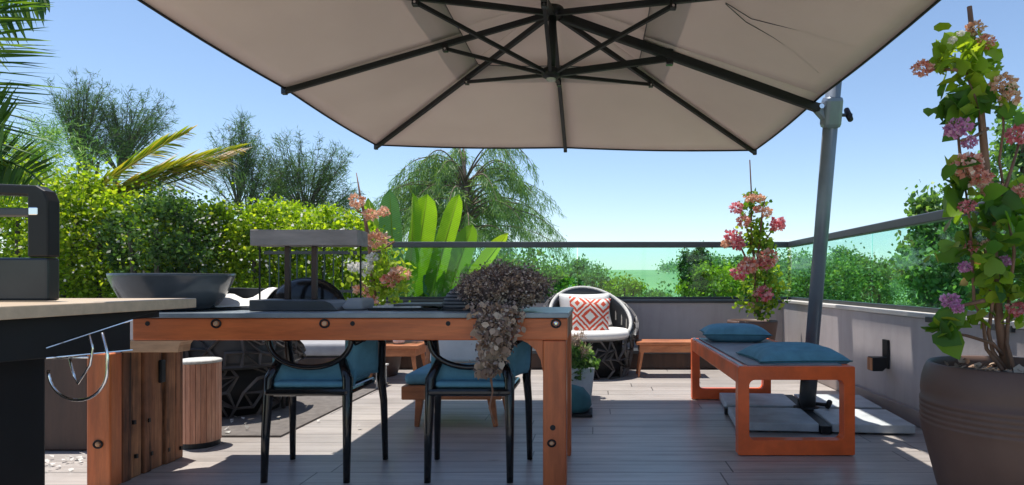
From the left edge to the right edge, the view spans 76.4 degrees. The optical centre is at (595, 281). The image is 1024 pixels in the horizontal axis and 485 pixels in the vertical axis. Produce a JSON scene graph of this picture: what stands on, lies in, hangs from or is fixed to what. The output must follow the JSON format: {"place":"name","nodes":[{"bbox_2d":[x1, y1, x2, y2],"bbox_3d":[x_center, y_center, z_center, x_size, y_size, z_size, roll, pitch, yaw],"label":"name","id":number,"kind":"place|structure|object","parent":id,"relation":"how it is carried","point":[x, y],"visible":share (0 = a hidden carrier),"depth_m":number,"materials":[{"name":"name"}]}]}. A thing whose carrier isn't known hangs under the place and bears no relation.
{"place":"outdoors","nodes":[
{"label":"outdoors","id":0,"kind":"place"},
{"bbox_2d":[376,363,388,387],"bbox_3d":[-1.975,0.807,5.500,0.330,0.185,0.280,0,0,0],"label":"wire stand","id":1,"kind":"object","parent":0,"point":[387,364],"visible":0.21,"depth_m":5.61,"materials":[{"name":"metal"}]},
{"bbox_2d":[393,340,404,343],"bbox_3d":[-1.788,0.512,5.850,0.110,0.102,0.110,0,0,0],"label":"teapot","id":2,"kind":"object","parent":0,"point":[398,341],"visible":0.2,"depth_m":5.81,"materials":[{"name":"white ceramic"}]},
{"bbox_2d":[45,369,936,484],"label":"terrace floor","id":3,"kind":"structure","parent":0,"point":[654,427],"depth_m":3.41,"materials":[{"name":"grey wood"}]},
{"bbox_2d":[45,339,132,449],"bbox_3d":[-3.150,0.624,3.685,0.900,0.547,0.530,0,0,0],"label":"planter box","id":4,"kind":"object","parent":3,"relation":"on","point":[65,424],"visible":0.09,"depth_m":3.42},
{"bbox_2d":[0,184,195,484],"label":"grill cart","id":5,"kind":"object","parent":3,"relation":"on","point":[41,321],"visible":1,"depth_m":1.96,"materials":[{"name":"black metal"}]},
{"bbox_2d":[183,357,221,449],"bbox_3d":[-2.183,0.663,3.550,0.216,0.474,0.216,0,0,0],"label":"barrel stool","id":6,"kind":"object","parent":3,"relation":"on","point":[202,402],"visible":0.81,"depth_m":3.47,"materials":[{"name":"wood"}]},
{"bbox_2d":[45,416,359,472],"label":"fallen petals","id":7,"kind":"object","parent":3,"relation":"on","point":[80,458],"visible":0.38,"depth_m":3.21,"materials":[{"name":"white plant"}]},
{"bbox_2d":[222,382,389,436],"bbox_3d":[-3.210,0.893,4.710,2.780,0.010,1.980,0,0,0],"label":"rug","id":8,"kind":"object","parent":3,"relation":"on","point":[309,409],"visible":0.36,"depth_m":4.24,"materials":[{"name":"grey fabric"}]},
{"bbox_2d":[183,340,305,418],"bbox_3d":[-2.546,0.474,4.476,0.940,0.862,0.891,0,0,15],"label":"tub chair","id":9,"kind":"object","parent":8,"relation":"on","point":[246,365],"visible":0.21,"depth_m":4.21,"materials":[{"name":"black wicker"}]},
{"bbox_2d":[260,340,387,482],"bbox_3d":[-1.298,0.555,3.075,0.514,0.692,0.409,0,0,0],"label":"armchair","id":10,"kind":"object","parent":3,"relation":"on","point":[350,369],"visible":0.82,"depth_m":2.92,"materials":[{"name":"black metal"}]},
{"bbox_2d":[87,307,573,484],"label":"dining table","id":11,"kind":"object","parent":3,"relation":"on","point":[135,417],"visible":0.95,"depth_m":2.80,"materials":[{"name":"wood"}]},
{"bbox_2d":[106,273,235,310],"bbox_3d":[-1.982,0.048,3.020,0.540,0.172,0.432,0,0,0],"label":"bowl","id":12,"kind":"object","parent":11,"relation":"on","point":[208,291],"visible":0.67,"depth_m":2.86,"materials":[{"name":"grey ceramic"}]},
{"bbox_2d":[210,288,276,309],"bbox_3d":[-1.745,0.082,3.167,0.264,0.103,0.215,0,0,0],"label":"serving tray","id":13,"kind":"object","parent":11,"relation":"on","point":[246,292],"visible":0.28,"depth_m":3.26,"materials":[{"name":"metal"}]},
{"bbox_2d":[215,287,277,306],"bbox_3d":[-1.745,0.074,3.150,0.266,0.091,0.230,0,0,0],"label":"napkin","id":14,"kind":"object","parent":13,"relation":"in","point":[231,300],"visible":0.64,"depth_m":3.17,"materials":[{"name":"white fabric"}]},
{"bbox_2d":[249,230,367,310],"bbox_3d":[-1.382,-0.055,3.113,0.522,0.381,0.346,0,0,0],"label":"table stand","id":15,"kind":"object","parent":11,"relation":"on","point":[313,292],"visible":0.99,"depth_m":3.03,"materials":[{"name":"grey metal"}]},
{"bbox_2d":[342,297,373,309],"bbox_3d":[-1.154,0.105,3.115,0.114,0.056,0.170,0,0,0],"label":"folded cloth","id":16,"kind":"object","parent":11,"relation":"on","point":[362,303],"visible":0.87,"depth_m":3.03,"materials":[{"name":"grey fabric"}]},
{"bbox_2d":[368,306,441,309],"bbox_3d":[-0.902,0.128,3.125,0.336,0.010,0.261,0,0,0],"label":"tray","id":17,"kind":"object","parent":11,"relation":"on","point":[434,308],"visible":0.49,"depth_m":3.00,"materials":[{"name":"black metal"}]},
{"bbox_2d":[373,304,432,307],"bbox_3d":[-0.920,0.118,3.125,0.229,0.008,0.250,0,0,3],"label":"magazine","id":18,"kind":"object","parent":17,"relation":"on","point":[387,306],"visible":0.73,"depth_m":3.00,"materials":[{"name":"paper"}]},
{"bbox_2d":[394,302,443,305],"bbox_3d":[-0.832,0.109,3.125,0.234,0.010,0.250,0,0,-4],"label":"tray","id":19,"kind":"object","parent":18,"relation":"on","point":[420,304],"visible":0.76,"depth_m":3.01,"materials":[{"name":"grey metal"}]},
{"bbox_2d":[441,286,476,310],"bbox_3d":[-0.600,0.070,3.060,0.269,0.125,0.215,0,0,0],"label":"plant pot","id":20,"kind":"object","parent":11,"relation":"on","point":[450,302],"visible":0.34,"depth_m":2.97,"materials":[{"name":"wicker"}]},
{"bbox_2d":[452,258,557,423],"bbox_3d":[-0.410,0.251,2.961,0.483,0.723,0.523,0,0,-30],"label":"trailing plant","id":21,"kind":"object","parent":11,"relation":"on","point":[500,295],"visible":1,"depth_m":2.83,"materials":[{"name":"grey plant"}]},
{"bbox_2d":[298,304,387,375],"bbox_3d":[-2.601,0.545,6.225,1.150,0.650,0.590,0,0,0],"label":"outdoor sofa","id":22,"kind":"object","parent":3,"relation":"on","point":[320,351],"visible":0.06,"depth_m":5.96,"materials":[{"name":"white fabric"}]},
{"bbox_2d":[372,340,400,377],"bbox_3d":[-2.088,0.700,6.200,0.470,0.400,0.470,0,0,0],"label":"plant pot","id":23,"kind":"object","parent":3,"relation":"on","point":[394,362],"visible":0.13,"depth_m":6.10,"materials":[{"name":"ceramic"}]},
{"bbox_2d":[333,173,415,305],"bbox_3d":[-2.084,-0.124,6.207,0.773,1.851,0.650,0,0,0],"label":"flowering shrub","id":24,"kind":"object","parent":23,"relation":"in","point":[393,278],"visible":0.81,"depth_m":6.07,"materials":[{"name":"pink plant"}]},
{"bbox_2d":[369,341,425,376],"bbox_3d":[-1.802,0.733,5.900,0.460,0.337,0.400,0,0,0],"label":"side table","id":25,"kind":"object","parent":3,"relation":"on","point":[413,349],"visible":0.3,"depth_m":5.72,"materials":[{"name":"brown wood"}]},
{"bbox_2d":[401,340,504,426],"bbox_3d":[-0.891,0.558,4.334,0.630,0.686,0.727,0,0,0],"label":"lounge chair","id":26,"kind":"object","parent":3,"relation":"on","point":[459,352],"visible":0.32,"depth_m":4.00,"materials":[{"name":"brown wood"}]},
{"bbox_2d":[424,340,532,482],"bbox_3d":[-0.566,0.555,3.075,0.514,0.692,0.409,0,0,0],"label":"armchair","id":27,"kind":"object","parent":3,"relation":"on","point":[445,377],"visible":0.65,"depth_m":2.91,"materials":[{"name":"black metal"}]},
{"bbox_2d":[399,347,716,368],"bbox_3d":[-1.625,0.800,6.769,5.790,0.191,0.357,0,0,0],"label":"timber step","id":28,"kind":"object","parent":3,"relation":"on","point":[666,360],"visible":0.03,"depth_m":6.61,"materials":[{"name":"brown wood"}]},
{"bbox_2d":[572,384,592,416],"bbox_3d":[-0.159,0.798,4.397,0.275,0.197,0.275,0,0,0],"label":"floor cushion","id":29,"kind":"object","parent":3,"relation":"on","point":[581,403],"visible":0.62,"depth_m":4.30,"materials":[{"name":"teal fabric"}]},
{"bbox_2d":[572,367,593,396],"bbox_3d":[-0.124,0.778,5.000,0.229,0.237,0.200,0,0,0],"label":"plant pot","id":30,"kind":"object","parent":3,"relation":"on","point":[586,383],"visible":0.32,"depth_m":4.90,"materials":[{"name":"grey concrete"}]},
{"bbox_2d":[572,326,600,380],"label":"potted herb","id":31,"kind":"object","parent":30,"relation":"in","point":[582,352],"visible":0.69,"depth_m":4.95,"materials":[{"name":"green plant"}]},
{"bbox_2d":[543,286,638,379],"bbox_3d":[-0.056,0.474,6.274,0.940,0.862,0.891,0,0,-14],"label":"tub chair","id":32,"kind":"object","parent":3,"relation":"on","point":[608,350],"visible":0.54,"depth_m":6.11,"materials":[{"name":"white fabric"}]},
{"bbox_2d":[569,296,610,330],"bbox_3d":[-0.060,0.333,6.050,0.400,0.380,0.130,3,-10,-6],"label":"patterned pillow","id":33,"kind":"object","parent":32,"relation":"on","point":[592,314],"visible":0.78,"depth_m":6.00,"materials":[{"name":"fabric"}]},
{"bbox_2d":[635,339,700,377],"bbox_3d":[0.691,0.733,6.180,0.620,0.336,0.300,0,0,0],"label":"table","id":34,"kind":"object","parent":3,"relation":"on","point":[664,345],"visible":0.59,"depth_m":6.05,"materials":[{"name":"brown wood"}]},
{"bbox_2d":[727,319,777,339],"bbox_3d":[1.544,0.640,6.350,0.490,0.520,0.490,0,0,0],"label":"plant pot","id":35,"kind":"object","parent":3,"relation":"on","point":[770,326],"visible":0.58,"depth_m":6.18,"materials":[{"name":"ceramic"}]},
{"bbox_2d":[691,338,854,454],"bbox_3d":[1.036,0.663,4.150,0.603,0.465,1.660,0,0,0],"label":"bench","id":36,"kind":"object","parent":3,"relation":"on","point":[742,372],"visible":0.91,"depth_m":3.32,"materials":[{"name":"orange paint"}]},
{"bbox_2d":[699,323,772,341],"bbox_3d":[1.015,0.374,4.720,0.484,0.130,0.425,0,0,6],"label":"cushion","id":37,"kind":"object","parent":36,"relation":"on","point":[731,332],"visible":1,"depth_m":4.55,"materials":[{"name":"blue fabric"}]},
{"bbox_2d":[736,342,852,363],"bbox_3d":[1.098,0.422,3.620,0.504,0.157,0.445,0,0,-4],"label":"cushion","id":38,"kind":"object","parent":36,"relation":"on","point":[787,352],"visible":0.59,"depth_m":3.44,"materials":[{"name":"blue fabric"}]},
{"bbox_2d":[719,393,914,433],"bbox_3d":[1.400,0.834,4.310,1.060,0.122,1.060,0,0,5],"label":"parasol base","id":39,"kind":"object","parent":3,"relation":"on","point":[774,412],"visible":0.88,"depth_m":4.03,"materials":[{"name":"grey concrete"}]},
{"bbox_2d":[137,0,940,407],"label":"cantilever parasol","id":40,"kind":"object","parent":39,"relation":"on","point":[751,76],"visible":1,"depth_m":3.67,"materials":[{"name":"fabric"}]},
{"bbox_2d":[919,355,1023,484],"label":"plant pot","id":41,"kind":"object","parent":3,"relation":"on","point":[971,412],"visible":0.97,"depth_m":2.26,"materials":[{"name":"ceramic"}]},
{"bbox_2d":[910,6,1023,370],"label":"climbing plant","id":42,"kind":"object","parent":41,"relation":"in","point":[963,107],"visible":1,"depth_m":2.37,"materials":[{"name":"green plant"}]},
{"bbox_2d":[0,0,1023,269],"label":"sky","id":43,"kind":"structure","parent":0,"point":[889,144],"materials":[{"name":"blue"}]},
{"bbox_2d":[112,270,1016,311],"bbox_3d":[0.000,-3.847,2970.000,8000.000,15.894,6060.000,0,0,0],"label":"ground","id":44,"kind":"structure","parent":0,"point":[653,278],"depth_m":196.81,"materials":[{"name":"green plant"}]},
{"bbox_2d":[0,0,74,206],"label":"palm tree","id":45,"kind":"object","parent":44,"relation":"on","point":[9,174],"visible":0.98,"depth_m":5.01,"materials":[{"name":"green plant"}]},
{"bbox_2d":[0,135,132,297],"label":"hedge shrub","id":46,"kind":"object","parent":44,"relation":"on","point":[19,231],"visible":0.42,"depth_m":7.44,"materials":[{"name":"green plant"}]},
{"bbox_2d":[2,107,142,222],"bbox_3d":[-7.967,0.748,9.423,2.855,6.714,2.017,0,0,0],"label":"bush","id":47,"kind":"object","parent":44,"relation":"on","point":[52,132],"visible":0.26,"depth_m":9.22,"materials":[{"name":"green plant"}]},
{"bbox_2d":[42,66,133,174],"bbox_3d":[-18.877,-1.886,23.941,3.193,11.982,2.134,0,0,0],"label":"feathery tree","id":48,"kind":"object","parent":44,"relation":"on","point":[72,113],"visible":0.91,"depth_m":23.79,"materials":[{"name":"green plant"}]},
{"bbox_2d":[0,166,187,297],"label":"hedge shrub","id":49,"kind":"object","parent":44,"relation":"on","point":[97,211],"visible":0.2,"depth_m":7.59,"materials":[{"name":"green plant"}]},
{"bbox_2d":[87,83,180,185],"bbox_3d":[-18.280,-1.811,25.019,3.881,11.833,2.824,0,0,0],"label":"feathery tree","id":50,"kind":"object","parent":44,"relation":"on","point":[135,136],"visible":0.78,"depth_m":24.75,"materials":[{"name":"green plant"}]},
{"bbox_2d":[83,165,233,272],"bbox_3d":[-5.034,1.385,7.376,1.629,5.436,1.294,0,0,0],"label":"bush","id":51,"kind":"object","parent":44,"relation":"on","point":[172,206],"visible":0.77,"depth_m":7.28,"materials":[{"name":"green plant"}]},
{"bbox_2d":[64,125,253,254],"bbox_3d":[-5.475,1.105,7.930,2.938,5.993,0.365,0,0,11],"label":"yellow palm","id":52,"kind":"object","parent":44,"relation":"on","point":[185,164],"visible":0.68,"depth_m":7.81,"materials":[{"name":"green plant"}]},
{"bbox_2d":[75,179,261,297],"bbox_3d":[-5.100,1.448,7.780,2.564,5.316,1.276,0,0,0],"label":"hedge shrub","id":53,"kind":"object","parent":44,"relation":"on","point":[221,214],"visible":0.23,"depth_m":7.56,"materials":[{"name":"green plant"}]},
{"bbox_2d":[0,203,481,294],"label":"bush","id":54,"kind":"object","parent":44,"relation":"on","point":[201,262],"depth_m":9.42,"materials":[{"name":"green plant"}]},
{"bbox_2d":[190,108,309,212],"bbox_3d":[-12.086,-1.062,23.064,3.742,10.348,3.185,0,0,28],"label":"feathery tree","id":55,"kind":"object","parent":44,"relation":"on","point":[247,161],"visible":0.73,"depth_m":22.80,"materials":[{"name":"green plant"}]},
{"bbox_2d":[164,182,348,288],"bbox_3d":[-4.218,1.447,7.859,2.415,5.317,1.386,0,0,0],"label":"hedge shrub","id":56,"kind":"object","parent":44,"relation":"on","point":[250,251],"visible":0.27,"depth_m":7.60,"materials":[{"name":"green plant"}]},
{"bbox_2d":[235,197,345,223],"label":"bush","id":57,"kind":"object","parent":44,"relation":"on","point":[298,206],"visible":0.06,"depth_m":10.30,"materials":[{"name":"green plant"}]},
{"bbox_2d":[248,126,368,215],"bbox_3d":[-10.818,-0.806,24.070,4.262,9.819,3.430,0,0,25],"label":"feathery tree","id":58,"kind":"object","parent":44,"relation":"on","point":[318,184],"visible":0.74,"depth_m":23.59,"materials":[{"name":"green plant"}]},
{"bbox_2d":[242,201,401,299],"bbox_3d":[-3.381,1.515,7.971,1.852,5.180,1.337,0,0,0],"label":"hedge shrub","id":59,"kind":"object","parent":44,"relation":"on","point":[345,223],"visible":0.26,"depth_m":7.74,"materials":[{"name":"green plant"}]},
{"bbox_2d":[350,189,436,299],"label":"banana plant","id":60,"kind":"object","parent":44,"relation":"on","point":[423,223],"visible":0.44,"depth_m":8.52,"materials":[{"name":"green plant"}]},
{"bbox_2d":[377,230,499,296],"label":"bush","id":61,"kind":"object","parent":44,"relation":"on","point":[471,264],"depth_m":9.29,"materials":[{"name":"green plant"}]},
{"bbox_2d":[130,300,782,346],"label":"parapet wall","id":62,"kind":"structure","parent":44,"relation":"on","point":[673,319],"depth_m":6.95,"materials":[{"name":"paint"}]},
{"bbox_2d":[264,250,385,297],"bbox_3d":[-2.960,-0.075,7.050,1.320,0.550,0.040,0,0,0],"label":"glass railing","id":63,"kind":"object","parent":62,"relation":"on","point":[306,252],"visible":0.45,"depth_m":7.04,"materials":[{"name":"clear glass"}]},
{"bbox_2d":[386,242,792,299],"bbox_3d":[-0.060,-0.119,7.030,4.440,0.632,0.070,0,0,0],"label":"glass balustrade","id":64,"kind":"object","parent":62,"relation":"on","point":[562,244],"visible":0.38,"depth_m":7.00,"materials":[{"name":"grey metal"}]},
{"bbox_2d":[418,194,507,296],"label":"banana plant","id":65,"kind":"object","parent":44,"relation":"on","point":[448,265],"visible":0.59,"depth_m":8.62,"materials":[{"name":"green plant"}]},
{"bbox_2d":[371,148,578,264],"bbox_3d":[-3.324,0.191,17.112,5.494,7.832,4.901,0,0,-24],"label":"drooping tree","id":66,"kind":"object","parent":44,"relation":"on","point":[450,177],"visible":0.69,"depth_m":16.46,"materials":[{"name":"green plant"}]},
{"bbox_2d":[470,241,574,296],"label":"bush","id":67,"kind":"object","parent":44,"relation":"on","point":[561,277],"visible":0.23,"depth_m":9.68,"materials":[{"name":"green plant"}]},
{"bbox_2d":[539,250,616,292],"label":"bush","id":68,"kind":"object","parent":44,"relation":"on","point":[582,277],"visible":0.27,"depth_m":11.88,"materials":[{"name":"green plant"}]},
{"bbox_2d":[594,270,652,296],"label":"bush","id":69,"kind":"object","parent":44,"relation":"on","point":[625,287],"visible":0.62,"depth_m":11.88,"materials":[{"name":"green plant"}]},
{"bbox_2d":[635,287,671,296],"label":"bush","id":70,"kind":"object","parent":44,"relation":"on","point":[652,293],"visible":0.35,"depth_m":13.77,"materials":[{"name":"green plant"}]},
{"bbox_2d":[676,248,703,296],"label":"cypress","id":71,"kind":"object","parent":44,"relation":"on","point":[684,267],"visible":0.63,"depth_m":10.94,"materials":[{"name":"green plant"}]},
{"bbox_2d":[670,248,728,284],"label":"tree","id":72,"kind":"object","parent":44,"relation":"on","point":[718,258],"visible":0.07,"depth_m":39.82,"materials":[{"name":"green plant"}]},
{"bbox_2d":[694,240,716,296],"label":"cypress","id":73,"kind":"object","parent":44,"relation":"on","point":[704,254],"visible":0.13,"depth_m":11.19,"materials":[{"name":"green plant"}]},
{"bbox_2d":[673,258,743,296],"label":"bush","id":74,"kind":"object","parent":44,"relation":"on","point":[719,284],"visible":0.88,"depth_m":10.83,"materials":[{"name":"green plant"}]},
{"bbox_2d":[525,258,895,273],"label":"distant woodland","id":75,"kind":"object","parent":44,"relation":"on","point":[667,267],"visible":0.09,"depth_m":258.16,"materials":[{"name":"green plant"}]},
{"bbox_2d":[715,254,751,292],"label":"tree","id":76,"kind":"object","parent":44,"relation":"on","point":[736,258],"visible":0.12,"depth_m":39.61,"materials":[{"name":"green plant"}]},
{"bbox_2d":[719,257,773,296],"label":"bush","id":77,"kind":"object","parent":44,"relation":"on","point":[746,279],"visible":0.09,"depth_m":11.31,"materials":[{"name":"green plant"}]},
{"bbox_2d":[755,257,799,296],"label":"tree","id":78,"kind":"object","parent":44,"relation":"on","point":[783,263],"visible":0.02,"depth_m":39.62,"materials":[{"name":"green plant"}]},
{"bbox_2d":[773,256,809,296],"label":"bush","id":79,"kind":"object","parent":44,"relation":"on","point":[786,269],"visible":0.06,"depth_m":12.89,"materials":[{"name":"green plant"}]},
{"bbox_2d":[776,247,812,288],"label":"tree","id":80,"kind":"object","parent":44,"relation":"on","point":[790,258],"visible":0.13,"depth_m":39.44,"materials":[{"name":"green plant"}]},
{"bbox_2d":[617,280,1016,312],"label":"undergrowth","id":81,"kind":"object","parent":44,"relation":"on","point":[896,303],"depth_m":15.68,"materials":[{"name":"green plant"}]},
{"bbox_2d":[775,246,881,302],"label":"bush","id":82,"kind":"object","parent":44,"relation":"on","point":[842,283],"visible":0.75,"depth_m":11.73,"materials":[{"name":"green plant"}]},
{"bbox_2d":[827,240,877,275],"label":"tree","id":83,"kind":"object","parent":44,"relation":"on","point":[842,249],"visible":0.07,"depth_m":39.77,"materials":[{"name":"green plant"}]},
{"bbox_2d":[827,245,920,304],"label":"bush","id":84,"kind":"object","parent":44,"relation":"on","point":[889,292],"visible":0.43,"depth_m":12.61,"materials":[{"name":"green plant"}]},
{"bbox_2d":[846,255,902,301],"bbox_3d":[17.285,1.217,40.062,7.059,5.776,5.441,0,0,0],"label":"tree","id":85,"kind":"object","parent":44,"relation":"on","point":[882,266],"visible":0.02,"depth_m":39.77,"materials":[{"name":"green plant"}]},
{"bbox_2d":[869,254,915,299],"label":"tree","id":86,"kind":"object","parent":44,"relation":"on","point":[881,258],"visible":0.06,"depth_m":39.88,"materials":[{"name":"green plant"}]},
{"bbox_2d":[782,300,1023,427],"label":"parapet wall","id":87,"kind":"structure","parent":44,"relation":"on","point":[856,334],"depth_m":4.47,"materials":[{"name":"paint"}]},
{"bbox_2d":[867,339,889,370],"bbox_3d":[1.957,0.507,4.457,0.124,0.215,0.085,0,0,0],"label":"wall lamp","id":88,"kind":"object","parent":87,"relation":"attached to","point":[878,363],"visible":1,"depth_m":4.42,"materials":[{"name":"black metal"}]},
{"bbox_2d":[788,201,1015,319],"bbox_3d":[2.120,-0.122,2.502,0.070,0.626,9.004,0,0,0],"label":"glass balustrade","id":89,"kind":"object","parent":87,"relation":"on","point":[920,219],"visible":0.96,"depth_m":4.63,"materials":[{"name":"grey metal"}]},
{"bbox_2d":[883,179,1016,311],"bbox_3d":[4.523,1.379,8.240,1.570,5.445,1.470,0,0,0],"label":"garden tree","id":90,"kind":"object","parent":44,"relation":"on","point":[931,278],"visible":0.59,"depth_m":8.04,"materials":[{"name":"green plant"}]},
{"bbox_2d":[974,102,1023,314],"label":"garden tree","id":91,"kind":"object","parent":44,"relation":"on","point":[1007,156],"visible":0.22,"depth_m":7.46,"materials":[{"name":"green plant"}]},
{"bbox_2d":[721,160,790,320],"bbox_3d":[1.565,-0.362,6.302,0.745,1.636,0.467,0,0,0],"label":"flowering shrub","id":92,"kind":"object","parent":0,"point":[761,296],"visible":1,"depth_m":6.20,"materials":[{"name":"pink plant"}]}
]}

